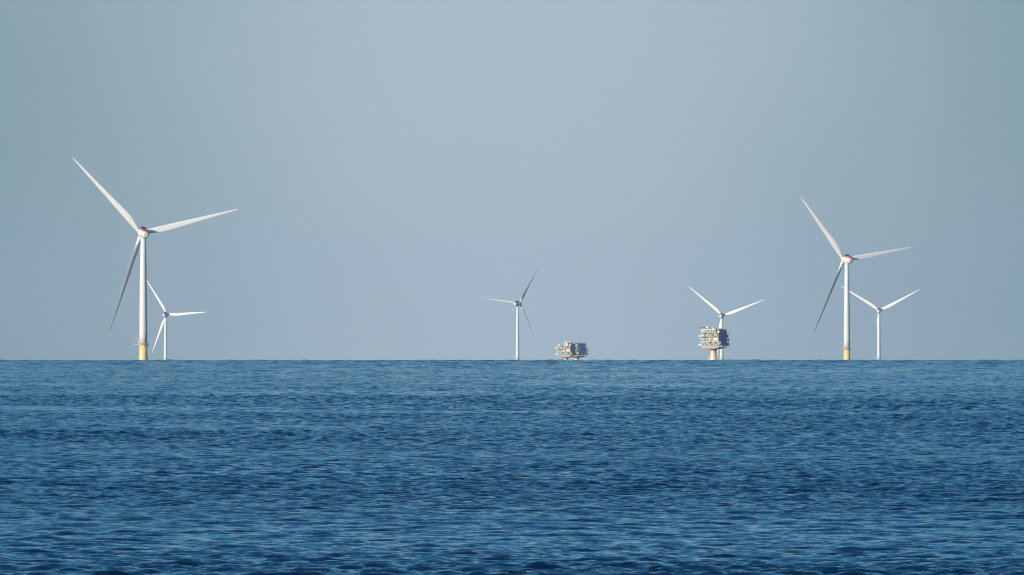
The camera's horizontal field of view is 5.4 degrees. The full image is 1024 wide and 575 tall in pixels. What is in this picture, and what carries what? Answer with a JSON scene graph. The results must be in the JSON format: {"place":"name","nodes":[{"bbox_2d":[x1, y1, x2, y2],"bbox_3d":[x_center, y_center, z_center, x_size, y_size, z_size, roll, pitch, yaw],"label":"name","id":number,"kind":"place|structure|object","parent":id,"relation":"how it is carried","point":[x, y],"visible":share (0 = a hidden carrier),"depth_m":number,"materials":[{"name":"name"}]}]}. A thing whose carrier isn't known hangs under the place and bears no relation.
{"place":"outdoors","nodes":[
{"label":"outdoors","id":0,"kind":"place"},
{"bbox_2d":[0,359,1023,574],"bbox_3d":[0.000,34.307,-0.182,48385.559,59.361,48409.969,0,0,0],"label":"sea","id":1,"kind":"structure","parent":0,"point":[512,467],"depth_m":439.25,"materials":[{"name":"blue liquid"}]},
{"bbox_2d":[73,158,237,359],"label":"wind turbine","id":2,"kind":"object","parent":1,"relation":"in","point":[143,235],"visible":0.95,"depth_m":8038.70,"materials":[{"name":"white paint"}]},
{"bbox_2d":[147,281,204,359],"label":"wind turbine","id":3,"kind":"object","parent":1,"relation":"in","point":[164,321],"visible":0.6,"depth_m":19198.14,"materials":[{"name":"white paint"}]},
{"bbox_2d":[484,271,536,359],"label":"wind turbine","id":4,"kind":"object","parent":1,"relation":"in","point":[517,303],"visible":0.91,"depth_m":17997.83,"materials":[{"name":"white paint"}]},
{"bbox_2d":[555,341,576,359],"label":"offshore platform","id":5,"kind":"structure","parent":1,"relation":"in","point":[567,350],"depth_m":19391.37,"materials":[{"name":"beige paint"}]},
{"bbox_2d":[570,341,588,359],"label":"offshore platform","id":6,"kind":"structure","parent":1,"relation":"in","point":[581,348],"depth_m":19691.30,"materials":[{"name":"blue paint"}]},
{"bbox_2d":[697,324,729,359],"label":"offshore platform","id":7,"kind":"structure","parent":1,"relation":"in","point":[716,338],"depth_m":13992.45,"materials":[{"name":"beige paint"}]},
{"bbox_2d":[688,286,764,359],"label":"wind turbine","id":8,"kind":"object","parent":1,"relation":"in","point":[721,315],"visible":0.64,"depth_m":18099.03,"materials":[{"name":"white paint"}]},
{"bbox_2d":[800,196,911,359],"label":"wind turbine","id":9,"kind":"object","parent":1,"relation":"in","point":[846,259],"visible":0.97,"depth_m":10298.27,"materials":[{"name":"white paint"}]},
{"bbox_2d":[842,286,919,359],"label":"wind turbine","id":10,"kind":"object","parent":1,"relation":"in","point":[878,357],"visible":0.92,"depth_m":17998.75,"materials":[{"name":"white paint"}]},
{"bbox_2d":[0,0,1023,359],"label":"sky","id":11,"kind":"structure","parent":0,"point":[390,169],"materials":[{"name":"blue"}]}
]}

